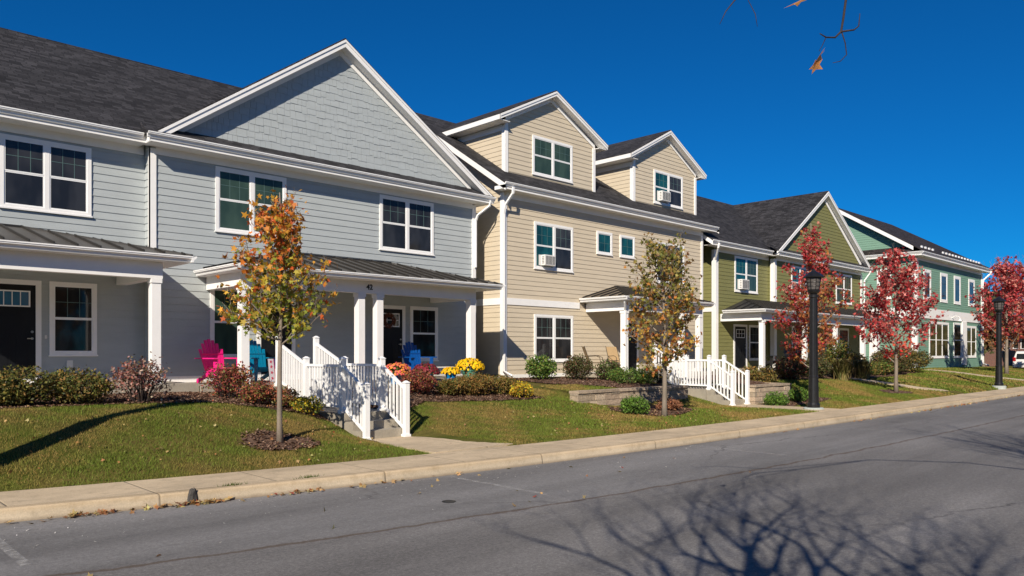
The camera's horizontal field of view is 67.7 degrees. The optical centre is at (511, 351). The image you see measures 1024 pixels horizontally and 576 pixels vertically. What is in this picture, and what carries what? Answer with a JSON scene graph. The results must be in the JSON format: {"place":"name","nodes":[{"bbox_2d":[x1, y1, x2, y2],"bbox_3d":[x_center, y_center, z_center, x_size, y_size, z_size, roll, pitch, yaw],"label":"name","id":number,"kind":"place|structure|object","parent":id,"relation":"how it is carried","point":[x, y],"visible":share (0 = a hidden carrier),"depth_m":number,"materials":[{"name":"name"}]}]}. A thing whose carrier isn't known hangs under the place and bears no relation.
{"place":"outdoors","nodes":[
{"label":"outdoors","id":0,"kind":"place"},
{"bbox_2d":[267,358,274,381],"bbox_3d":[-5.718,0.450,18.370,0.015,0.626,0.348,-9,-5,31],"label":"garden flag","id":1,"kind":"object","parent":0,"point":[271,366],"visible":0.62,"depth_m":18.30,"materials":[{"name":"white fabric"}]},
{"bbox_2d":[372,436,512,453],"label":"front path","id":2,"kind":"structure","parent":0,"point":[431,445],"depth_m":14.27,"materials":[{"name":"concrete"}]},
{"bbox_2d":[4,394,998,506],"bbox_3d":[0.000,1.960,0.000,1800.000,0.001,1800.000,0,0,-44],"label":"ground","id":3,"kind":"structure","parent":0,"point":[455,462],"depth_m":13.31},
{"bbox_2d":[269,383,401,438],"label":"entry stairs","id":4,"kind":"structure","parent":3,"relation":"on","point":[383,424],"depth_m":15.62,"materials":[{"name":"concrete"}]},
{"bbox_2d":[274,336,371,439],"bbox_3d":[-4.108,0.682,16.265,0.145,2.135,3.725,0,0,-44],"label":"stair railing","id":5,"kind":"object","parent":4,"relation":"on","point":[335,385],"visible":0.75,"depth_m":15.91,"materials":[{"name":"white plastic"}]},
{"bbox_2d":[313,336,410,436],"bbox_3d":[-3.421,0.682,16.936,0.145,2.135,3.725,0,0,-44],"label":"stair railing","id":6,"kind":"object","parent":4,"relation":"on","point":[373,375],"visible":0.58,"depth_m":16.24,"materials":[{"name":"white plastic"}]},
{"bbox_2d":[0,391,1023,522],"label":"curb","id":7,"kind":"structure","parent":3,"relation":"on","point":[28,512],"depth_m":11.32,"materials":[{"name":"concrete"}]},
{"bbox_2d":[569,385,688,405],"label":"retaining wall","id":8,"kind":"structure","parent":3,"relation":"on","point":[615,396],"depth_m":22.21,"materials":[{"name":"stone"}]},
{"bbox_2d":[650,374,744,405],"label":"entry stairs","id":9,"kind":"structure","parent":3,"relation":"on","point":[711,395],"depth_m":25.35,"materials":[{"name":"concrete"}]},
{"bbox_2d":[653,342,735,405],"bbox_3d":[6.090,0.708,25.832,0.145,2.105,3.175,0,0,-44],"label":"stair railing","id":10,"kind":"object","parent":9,"relation":"on","point":[732,385],"visible":0.72,"depth_m":25.48,"materials":[{"name":"white plastic"}]},
{"bbox_2d":[668,342,749,403],"bbox_3d":[6.769,0.708,26.496,0.145,2.105,3.175,0,0,-44],"label":"stair railing","id":11,"kind":"object","parent":9,"relation":"on","point":[747,383],"visible":0.45,"depth_m":25.99,"materials":[{"name":"white plastic"}]},
{"bbox_2d":[750,382,791,404],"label":"retaining wall","id":12,"kind":"structure","parent":3,"relation":"on","point":[758,393],"depth_m":25.92,"materials":[{"name":"stone"}]},
{"bbox_2d":[985,330,1023,366],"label":"brick building","id":13,"kind":"structure","parent":3,"relation":"on","point":[990,359],"depth_m":95.82,"materials":[{"name":"brown"}]},
{"bbox_2d":[0,395,1023,575],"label":"road","id":14,"kind":"structure","parent":0,"point":[937,492],"depth_m":8.62,"materials":[{"name":"asphalt"}]},
{"bbox_2d":[4,383,1022,575],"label":"fallen leaves","id":15,"kind":"object","parent":14,"relation":"on","point":[101,512],"visible":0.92,"depth_m":10.70,"materials":[{"name":"plant"}]},
{"bbox_2d":[0,365,1023,491],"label":"lawn","id":16,"kind":"structure","parent":0,"point":[424,432],"depth_m":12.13,"materials":[{"name":"plant"}]},
{"bbox_2d":[0,392,323,418],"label":"mulch bed","id":17,"kind":"object","parent":16,"relation":"on","point":[121,398],"visible":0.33,"depth_m":14.80,"materials":[{"name":"wood"}]},
{"bbox_2d":[0,364,61,406],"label":"yew shrub","id":18,"kind":"object","parent":17,"relation":"on","point":[14,387],"visible":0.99,"depth_m":12.47,"materials":[{"name":"green plant"}]},
{"bbox_2d":[26,365,116,405],"bbox_3d":[-7.619,0.603,13.237,1.379,0.772,1.257,0,0,-44],"label":"yew shrub","id":19,"kind":"object","parent":17,"relation":"on","point":[73,386],"visible":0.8,"depth_m":13.12,"materials":[{"name":"green plant"}]},
{"bbox_2d":[103,351,174,403],"bbox_3d":[-6.704,0.497,13.862,1.121,1.022,1.077,0,0,12],"label":"rose bush","id":20,"kind":"object","parent":17,"relation":"on","point":[145,385],"visible":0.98,"depth_m":13.72,"materials":[{"name":"pink plant"}]},
{"bbox_2d":[196,361,254,397],"bbox_3d":[-5.876,0.606,15.684,1.052,0.864,1.026,0,0,-44],"label":"barberry","id":21,"kind":"object","parent":17,"relation":"on","point":[234,377],"visible":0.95,"depth_m":15.59,"materials":[{"name":"red plant"}]},
{"bbox_2d":[230,377,276,405],"bbox_3d":[-5.103,0.802,15.235,0.982,0.612,0.928,0,0,-44],"label":"barberry","id":22,"kind":"object","parent":17,"relation":"on","point":[247,392],"visible":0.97,"depth_m":15.10,"materials":[{"name":"red plant"}]},
{"bbox_2d":[267,385,303,408],"bbox_3d":[-4.611,0.909,15.495,0.722,0.507,0.802,0,0,28],"label":"barberry","id":23,"kind":"object","parent":17,"relation":"on","point":[287,396],"visible":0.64,"depth_m":15.37,"materials":[{"name":"red plant"}]},
{"bbox_2d":[289,395,324,415],"bbox_3d":[-4.140,1.079,15.476,0.727,0.439,0.730,0,0,0],"label":"spirea","id":24,"kind":"object","parent":17,"relation":"on","point":[305,402],"visible":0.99,"depth_m":15.36,"materials":[{"name":"yellow plant"}]},
{"bbox_2d":[0,27,505,393],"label":"townhouse","id":25,"kind":"structure","parent":16,"relation":"on","point":[129,188],"depth_m":19.76,"materials":[{"name":"wood"}]},
{"bbox_2d":[0,284,35,378],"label":"door","id":26,"kind":"structure","parent":25,"relation":"in","point":[17,302],"depth_m":16.85,"materials":[{"name":"black paint"}]},
{"bbox_2d":[0,133,92,217],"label":"window frame","id":27,"kind":"structure","parent":25,"relation":"in","point":[36,175],"depth_m":17.20,"materials":[{"name":"white paint"}]},
{"bbox_2d":[48,281,97,355],"bbox_3d":[-10.108,-0.750,17.617,1.020,1.700,0.065,0,0,-44],"label":"window frame","id":28,"kind":"structure","parent":25,"relation":"in","point":[72,306],"depth_m":17.60,"materials":[{"name":"white paint"}]},
{"bbox_2d":[195,339,236,382],"bbox_3d":[-7.096,0.222,18.498,0.905,1.077,0.888,0,0,34],"label":"adirondack chair","id":29,"kind":"object","parent":25,"relation":"on","point":[210,355],"visible":0.53,"depth_m":18.56,"materials":[{"name":"pink plastic"}]},
{"bbox_2d":[210,288,236,357],"bbox_3d":[-7.357,-0.760,19.882,1.040,1.880,0.065,0,0,-44],"label":"window frame","id":30,"kind":"structure","parent":25,"relation":"in","point":[223,334],"depth_m":19.76,"materials":[{"name":"white paint"}]},
{"bbox_2d":[214,166,286,237],"bbox_3d":[-6.910,-3.935,20.318,2.010,1.690,0.065,0,0,-44],"label":"window frame","id":31,"kind":"structure","parent":25,"relation":"in","point":[233,187],"depth_m":20.10,"materials":[{"name":"white paint"}]},
{"bbox_2d":[250,340,283,380],"bbox_3d":[-6.376,0.222,19.341,0.905,1.077,0.888,0,0,40],"label":"adirondack chair","id":32,"kind":"object","parent":25,"relation":"on","point":[257,360],"visible":0.53,"depth_m":19.55,"materials":[{"name":"teal plastic"}]},
{"bbox_2d":[261,293,291,373],"bbox_3d":[-6.409,-0.425,20.799,0.900,2.330,0.076,0,0,-44],"label":"door","id":33,"kind":"structure","parent":25,"relation":"in","point":[269,348],"depth_m":20.75,"materials":[{"name":"black paint"}]},
{"bbox_2d":[383,309,401,367],"bbox_3d":[-3.736,-0.290,23.408,0.930,2.060,0.076,0,0,-44],"label":"door","id":34,"kind":"structure","parent":25,"relation":"in","point":[392,337],"depth_m":23.49,"materials":[{"name":"black paint"}]},
{"bbox_2d":[385,362,411,383],"bbox_3d":[-3.074,0.554,20.392,0.900,0.591,0.907,0,0,-44],"label":"flower pot","id":35,"kind":"object","parent":25,"relation":"on","point":[396,369],"visible":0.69,"depth_m":20.20,"materials":[{"name":"orange plant"}]},
{"bbox_2d":[379,194,434,255],"bbox_3d":[-3.267,-3.935,23.873,2.110,1.690,0.065,0,0,-44],"label":"window frame","id":36,"kind":"structure","parent":25,"relation":"in","point":[405,225],"depth_m":23.83,"materials":[{"name":"white paint"}]},
{"bbox_2d":[398,342,436,369],"bbox_3d":[-2.862,0.222,22.841,0.888,1.077,0.905,0,0,-39],"label":"adirondack chair","id":37,"kind":"object","parent":25,"relation":"on","point":[411,357],"visible":0.52,"depth_m":22.99,"materials":[{"name":"blue plastic"}]},
{"bbox_2d":[410,306,438,360],"bbox_3d":[-2.795,-0.570,24.334,1.150,1.740,0.065,0,0,-44],"label":"window frame","id":38,"kind":"structure","parent":25,"relation":"in","point":[423,320],"depth_m":24.37,"materials":[{"name":"white paint"}]},
{"bbox_2d":[412,363,440,375],"bbox_3d":[-2.388,0.568,21.140,0.794,0.563,0.799,0,0,-19],"label":"flower pot","id":39,"kind":"object","parent":25,"relation":"on","point":[435,370],"visible":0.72,"depth_m":20.95,"materials":[{"name":"red plant"}]},
{"bbox_2d":[441,367,460,378],"bbox_3d":[-1.750,0.632,21.840,0.592,0.435,0.586,0,0,-44],"label":"flower pot","id":40,"kind":"object","parent":25,"relation":"on","point":[449,372],"visible":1,"depth_m":21.70,"materials":[{"name":"yellow plant"}]},
{"bbox_2d":[455,357,484,377],"bbox_3d":[-1.244,0.459,22.471,0.920,0.603,0.911,0,0,-44],"label":"flower pot","id":41,"kind":"object","parent":25,"relation":"on","point":[462,365],"visible":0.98,"depth_m":22.25,"materials":[{"name":"yellow plant"}]},
{"bbox_2d":[216,185,338,442],"bbox_3d":[-4.078,-0.642,12.870,2.150,4.482,1.849,0,0,-2],"label":"maple tree","id":42,"kind":"object","parent":16,"relation":"on","point":[291,261],"visible":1,"depth_m":12.84,"materials":[{"name":"orange plant"}]},
{"bbox_2d":[241,430,317,449],"bbox_3d":[-3.947,1.456,12.877,1.560,0.358,1.200,0,0,-44],"label":"mulch bed","id":43,"kind":"object","parent":16,"relation":"on","point":[274,440],"visible":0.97,"depth_m":12.92,"materials":[{"name":"wood"}]},
{"bbox_2d":[352,388,538,418],"bbox_3d":[-1.460,1.260,19.776,6.600,0.724,3.840,0,0,-44],"label":"mulch bed","id":44,"kind":"object","parent":16,"relation":"on","point":[444,398],"visible":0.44,"depth_m":19.55,"materials":[{"name":"wood"}]},
{"bbox_2d":[395,369,437,393],"bbox_3d":[-2.392,0.774,19.510,1.104,0.697,1.122,0,0,-44],"label":"barberry","id":45,"kind":"object","parent":44,"relation":"on","point":[425,382],"visible":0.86,"depth_m":19.32,"materials":[{"name":"red plant"}]},
{"bbox_2d":[434,377,465,394],"bbox_3d":[-1.627,0.920,20.041,0.929,0.528,0.837,0,0,-44],"label":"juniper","id":46,"kind":"object","parent":44,"relation":"on","point":[449,386],"visible":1,"depth_m":19.82,"materials":[{"name":"green plant"}]},
{"bbox_2d":[454,370,497,395],"bbox_3d":[-1.020,0.844,20.522,1.416,0.708,1.086,0,0,-44],"label":"juniper","id":47,"kind":"object","parent":44,"relation":"on","point":[472,384],"visible":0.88,"depth_m":20.30,"materials":[{"name":"green plant"}]},
{"bbox_2d":[488,374,520,394],"bbox_3d":[-0.269,0.893,21.040,1.041,0.624,0.961,0,0,-10],"label":"juniper","id":48,"kind":"object","parent":44,"relation":"on","point":[504,383],"visible":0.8,"depth_m":20.82,"materials":[{"name":"green plant"}]},
{"bbox_2d":[509,381,534,397],"bbox_3d":[0.296,1.029,20.675,0.874,0.511,0.649,0,0,-44],"label":"spirea","id":49,"kind":"object","parent":44,"relation":"on","point":[521,392],"visible":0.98,"depth_m":20.52,"materials":[{"name":"yellow plant"}]},
{"bbox_2d":[0,371,914,450],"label":"wood chips","id":50,"kind":"object","parent":16,"relation":"on","point":[180,395],"visible":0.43,"depth_m":15.50,"materials":[{"name":"wood"}]},
{"bbox_2d":[415,90,718,378],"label":"townhouse","id":51,"kind":"structure","parent":16,"relation":"on","point":[554,173],"depth_m":28.55,"materials":[{"name":"wood"}]},
{"bbox_2d":[539,254,555,266],"bbox_3d":[1.302,-3.290,27.481,0.790,0.380,0.224,0,0,-44],"label":"air conditioner","id":52,"kind":"object","parent":51,"relation":"attached to","point":[547,260],"visible":1,"depth_m":27.34,"materials":[{"name":"white plastic"}]},
{"bbox_2d":[532,135,572,183],"bbox_3d":[1.541,-7.220,28.704,2.240,1.460,0.065,0,0,-44],"label":"window frame","id":53,"kind":"structure","parent":51,"relation":"in","point":[551,159],"depth_m":28.67,"materials":[{"name":"white paint"}]},
{"bbox_2d":[534,314,572,361],"bbox_3d":[1.537,-0.490,27.863,2.120,1.720,0.065,0,0,-44],"label":"window frame","id":54,"kind":"structure","parent":51,"relation":"in","point":[553,334],"depth_m":27.86,"materials":[{"name":"white paint"}]},
{"bbox_2d":[533,221,573,272],"bbox_3d":[1.537,-3.800,27.863,2.120,1.700,0.065,0,0,-44],"label":"window frame","id":55,"kind":"structure","parent":51,"relation":"in","point":[549,239],"depth_m":27.89,"materials":[{"name":"white paint"}]},
{"bbox_2d":[596,231,612,255],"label":"window frame","id":56,"kind":"structure","parent":51,"relation":"in","point":[604,239],"depth_m":29.87,"materials":[{"name":"white paint"}]},
{"bbox_2d":[605,346,619,365],"bbox_3d":[4.001,0.280,29.142,0.545,1.008,0.754,0,0,-29],"label":"patio chair","id":57,"kind":"object","parent":51,"relation":"on","point":[612,354],"visible":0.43,"depth_m":29.36,"materials":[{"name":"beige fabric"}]},
{"bbox_2d":[619,235,635,258],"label":"window frame","id":58,"kind":"structure","parent":51,"relation":"in","point":[627,243],"depth_m":30.93,"materials":[{"name":"white paint"}]},
{"bbox_2d":[628,323,636,370],"bbox_3d":[4.783,-0.195,31.023,0.960,1.950,0.076,0,0,-44],"label":"door","id":59,"kind":"structure","parent":51,"relation":"in","point":[632,351],"depth_m":31.16,"materials":[{"name":"black paint"}]},
{"bbox_2d":[657,190,670,202],"bbox_3d":[6.709,-6.835,33.595,0.870,0.430,0.224,0,0,-44],"label":"air conditioner","id":60,"kind":"object","parent":51,"relation":"attached to","point":[663,196],"visible":1,"depth_m":33.41,"materials":[{"name":"white plastic"}]},
{"bbox_2d":[653,169,682,209],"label":"window frame","id":61,"kind":"structure","parent":51,"relation":"in","point":[664,181],"depth_m":34.07,"materials":[{"name":"white paint"}]},
{"bbox_2d":[656,241,684,285],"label":"window frame","id":62,"kind":"structure","parent":51,"relation":"in","point":[656,241],"depth_m":33.33,"materials":[{"name":"white paint"}]},
{"bbox_2d":[517,377,661,387],"bbox_3d":[2.358,1.211,25.003,4.080,0.682,5.280,0,0,-44],"label":"mulch bed","id":63,"kind":"object","parent":16,"relation":"on","point":[607,381],"visible":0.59,"depth_m":24.76,"materials":[{"name":"wood"}]},
{"bbox_2d":[525,353,559,379],"bbox_3d":[0.990,0.524,25.572,1.151,1.025,1.371,0,0,14],"label":"hydrangea","id":64,"kind":"object","parent":63,"relation":"on","point":[542,367],"visible":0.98,"depth_m":25.32,"materials":[{"name":"green plant"}]},
{"bbox_2d":[561,353,593,379],"bbox_3d":[2.236,0.512,25.770,1.278,0.957,1.067,0,0,-44],"label":"azalea","id":65,"kind":"object","parent":63,"relation":"on","point":[573,367],"visible":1,"depth_m":25.52,"materials":[{"name":"green plant"}]},
{"bbox_2d":[593,359,621,380],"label":"azalea","id":66,"kind":"object","parent":63,"relation":"on","point":[602,369],"visible":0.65,"depth_m":25.95,"materials":[{"name":"green plant"}]},
{"bbox_2d":[605,366,642,383],"bbox_3d":[3.663,0.761,24.715,1.522,0.618,0.937,0,0,-44],"label":"perennial clump","id":67,"kind":"object","parent":63,"relation":"on","point":[624,375],"visible":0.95,"depth_m":24.56,"materials":[{"name":"green plant"}]},
{"bbox_2d":[634,368,658,383],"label":"perennial clump","id":68,"kind":"object","parent":63,"relation":"on","point":[646,378],"visible":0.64,"depth_m":24.92,"materials":[{"name":"green plant"}]},
{"bbox_2d":[610,405,690,415],"bbox_3d":[4.216,1.545,21.585,4.440,0.313,2.160,0,0,-44],"label":"mulch bed","id":69,"kind":"object","parent":16,"relation":"on","point":[657,411],"visible":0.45,"depth_m":21.29,"materials":[{"name":"wood"}]},
{"bbox_2d":[618,394,649,414],"bbox_3d":[3.191,1.397,20.129,0.978,0.580,0.804,0,0,-44],"label":"boxwood","id":70,"kind":"object","parent":69,"relation":"on","point":[633,405],"visible":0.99,"depth_m":20.03,"materials":[{"name":"green plant"}]},
{"bbox_2d":[622,231,703,415],"bbox_3d":[4.040,-0.731,20.250,2.070,4.982,2.241,0,0,23],"label":"maple tree","id":71,"kind":"object","parent":69,"relation":"on","point":[674,273],"visible":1,"depth_m":20.11,"materials":[{"name":"yellow plant"}]},
{"bbox_2d":[654,397,682,409],"bbox_3d":[4.454,1.488,21.704,0.811,0.423,0.868,0,0,13],"label":"spirea","id":72,"kind":"object","parent":69,"relation":"on","point":[673,404],"visible":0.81,"depth_m":21.50,"materials":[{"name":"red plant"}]},
{"bbox_2d":[740,365,779,382],"bbox_3d":[9.526,0.913,29.385,1.786,0.939,1.427,0,0,-44],"label":"spirea","id":73,"kind":"object","parent":16,"relation":"on","point":[766,374],"visible":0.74,"depth_m":29.16,"materials":[{"name":"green plant"}]},
{"bbox_2d":[759,397,826,405],"bbox_3d":[9.584,1.672,25.942,5.040,0.236,1.440,0,0,-44],"label":"mulch bed","id":74,"kind":"object","parent":16,"relation":"on","point":[820,399],"visible":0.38,"depth_m":25.80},
{"bbox_2d":[763,391,789,405],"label":"boxwood","id":75,"kind":"object","parent":74,"relation":"on","point":[777,398],"visible":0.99,"depth_m":24.81,"materials":[{"name":"green plant"}]},
{"bbox_2d":[787,387,807,401],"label":"boxwood","id":76,"kind":"object","parent":74,"relation":"on","point":[796,395],"visible":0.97,"depth_m":26.29,"materials":[{"name":"green plant"}]},
{"bbox_2d":[765,221,853,367],"bbox_3d":[10.439,-1.460,26.973,3.536,6.366,2.583,0,0,-44],"label":"maple tree","id":77,"kind":"object","parent":74,"relation":"on","point":[808,254],"visible":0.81,"depth_m":26.95,"materials":[{"name":"red plant"}]},
{"bbox_2d":[696,191,900,371],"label":"townhouse","id":78,"kind":"structure","parent":16,"relation":"on","point":[753,244],"depth_m":39.51,"materials":[{"name":"wood"}]},
{"bbox_2d":[735,326,745,367],"bbox_3d":[11.198,-0.230,37.422,1.080,2.020,0.076,0,0,-44],"label":"door","id":79,"kind":"structure","parent":78,"relation":"in","point":[740,332],"depth_m":37.44,"materials":[{"name":"black paint"}]},
{"bbox_2d":[734,255,757,293],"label":"window frame","id":80,"kind":"structure","parent":78,"relation":"in","point":[746,268],"depth_m":37.82,"materials":[{"name":"white paint"}]},
{"bbox_2d":[749,325,758,360],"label":"window frame","id":81,"kind":"structure","parent":78,"relation":"in","point":[753,329],"depth_m":38.34,"materials":[{"name":"white paint"}]},
{"bbox_2d":[791,265,808,300],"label":"window frame","id":82,"kind":"structure","parent":78,"relation":"in","point":[799,269],"depth_m":41.07,"materials":[{"name":"white paint"}]},
{"bbox_2d":[836,273,851,304],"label":"window frame","id":83,"kind":"structure","parent":78,"relation":"in","point":[847,283],"depth_m":45.44,"materials":[{"name":"white paint"}]},
{"bbox_2d":[697,371,916,384],"bbox_3d":[14.910,1.321,35.249,23.520,0.876,4.320,0,0,-44],"label":"mulch bed","id":84,"kind":"object","parent":16,"relation":"on","point":[825,377],"visible":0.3,"depth_m":32.63,"materials":[{"name":"wood"}]},
{"bbox_2d":[772,355,808,379],"bbox_3d":[11.456,0.639,31.559,2.108,1.079,1.325,0,0,-44],"label":"barberry","id":85,"kind":"object","parent":84,"relation":"on","point":[792,370],"visible":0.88,"depth_m":31.21,"materials":[{"name":"brown plant"}]},
{"bbox_2d":[803,355,832,377],"bbox_3d":[13.110,0.682,33.219,1.637,1.070,1.446,0,0,-11],"label":"barberry","id":86,"kind":"object","parent":84,"relation":"on","point":[823,368],"visible":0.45,"depth_m":32.90,"materials":[{"name":"green plant"}]},
{"bbox_2d":[822,338,851,376],"bbox_3d":[14.677,0.281,34.504,1.461,1.869,1.269,0,0,-44],"label":"tall shrub","id":87,"kind":"object","parent":84,"relation":"on","point":[835,352],"visible":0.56,"depth_m":34.34,"materials":[{"name":"green plant"}]},
{"bbox_2d":[869,360,893,374],"bbox_3d":[18.218,0.788,38.047,2.549,0.850,1.282,0,0,-44],"label":"spirea","id":88,"kind":"object","parent":84,"relation":"on","point":[881,368],"visible":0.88,"depth_m":37.69,"materials":[{"name":"green plant"}]},
{"bbox_2d":[869,349,912,373],"bbox_3d":[19.601,0.497,39.507,2.870,1.386,2.078,0,0,-68],"label":"dark hedge","id":89,"kind":"object","parent":84,"relation":"on","point":[903,362],"visible":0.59,"depth_m":39.18,"materials":[{"name":"green plant"}]},
{"bbox_2d":[901,348,933,372],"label":"dark hedge","id":90,"kind":"object","parent":84,"relation":"on","point":[917,357],"visible":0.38,"depth_m":41.20,"materials":[{"name":"green plant"}]},
{"bbox_2d":[831,358,858,380],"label":"ornamental grass","id":91,"kind":"object","parent":16,"relation":"on","point":[841,367],"depth_m":33.42,"materials":[{"name":"green plant"}]},
{"bbox_2d":[851,360,873,378],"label":"ornamental grass","id":92,"kind":"object","parent":16,"relation":"on","point":[863,370],"depth_m":34.92,"materials":[{"name":"green plant"}]},
{"bbox_2d":[849,247,948,391],"bbox_3d":[15.349,-1.317,30.559,3.947,5.934,3.507,0,0,-44],"label":"maple tree","id":93,"kind":"object","parent":16,"relation":"on","point":[906,295],"visible":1,"depth_m":30.17,"materials":[{"name":"red plant"}]},
{"bbox_2d":[838,208,991,367],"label":"house","id":94,"kind":"structure","parent":16,"relation":"on","point":[955,340],"depth_m":52.75,"materials":[{"name":"wood"}]},
{"bbox_2d":[929,321,948,357],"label":"window frame","id":95,"kind":"structure","parent":94,"relation":"in","point":[938,342],"depth_m":52.25,"materials":[{"name":"white paint"}]},
{"bbox_2d":[940,272,947,302],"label":"window frame","id":96,"kind":"structure","parent":94,"relation":"in","point":[943,277],"depth_m":52.85,"materials":[{"name":"white paint"}]},
{"bbox_2d":[954,276,960,304],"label":"window frame","id":97,"kind":"structure","parent":94,"relation":"in","point":[957,280],"depth_m":55.04,"materials":[{"name":"white paint"}]},
{"bbox_2d":[953,323,961,357],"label":"window frame","id":98,"kind":"structure","parent":94,"relation":"in","point":[957,327],"depth_m":55.04,"materials":[{"name":"white paint"}]},
{"bbox_2d":[968,279,974,306],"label":"window frame","id":99,"kind":"structure","parent":94,"relation":"in","point":[971,282],"depth_m":57.36,"materials":[{"name":"white paint"}]},
{"bbox_2d":[967,326,976,357],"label":"window frame","id":100,"kind":"structure","parent":94,"relation":"in","point":[971,330],"depth_m":57.36,"materials":[{"name":"white paint"}]},
{"bbox_2d":[964,252,1023,373],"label":"maple tree","id":101,"kind":"object","parent":16,"relation":"on","point":[1008,291],"visible":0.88,"depth_m":47.56,"materials":[{"name":"red plant"}]},
{"bbox_2d":[991,296,1005,388],"bbox_3d":[22.963,-0.429,36.032,0.593,4.410,0.593,0,0,-44],"label":"street lamp","id":102,"kind":"object","parent":16,"relation":"on","point":[998,302],"visible":0.98,"depth_m":35.93,"materials":[{"name":"metal"}]},
{"bbox_2d":[982,284,1021,366],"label":"background tree","id":103,"kind":"object","parent":16,"relation":"on","point":[991,338],"visible":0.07,"depth_m":76.03,"materials":[{"name":"red plant"}]},
{"bbox_2d":[1013,351,1023,368],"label":"parked suv","id":104,"kind":"object","parent":16,"relation":"on","point":[1018,359],"visible":0.74,"depth_m":63.24,"materials":[{"name":"white paint"}]},
{"bbox_2d":[0,386,1023,506],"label":"sidewalk","id":105,"kind":"structure","parent":0,"point":[46,495],"depth_m":12.06,"materials":[{"name":"concrete"}]},
{"bbox_2d":[0,0,1023,300],"label":"sky","id":106,"kind":"structure","parent":0,"point":[918,130],"materials":[{"name":"blue"}]},
{"bbox_2d":[736,404,836,411],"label":"front path","id":107,"kind":"structure","parent":0,"point":[776,406],"depth_m":23.93,"materials":[{"name":"concrete"}]},
{"bbox_2d":[803,269,824,409],"bbox_3d":[9.195,-0.327,23.295,0.593,4.410,0.593,0,0,-44],"label":"street lamp","id":108,"kind":"object","parent":107,"relation":"on","point":[813,277],"visible":0.98,"depth_m":23.19,"materials":[{"name":"metal"}]},
{"bbox_2d":[849,376,958,394],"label":"front path","id":109,"kind":"structure","parent":0,"point":[890,383],"depth_m":33.37,"materials":[{"name":"concrete"}]},
{"label":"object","id":110,"kind":"structure","parent":0,"visible":0},
{"bbox_2d":[720,0,859,72],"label":"bare tree","id":111,"kind":"object","parent":110,"relation":"on","point":[815,65],"visible":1,"depth_m":4.58,"materials":[{"name":"brown plant"}]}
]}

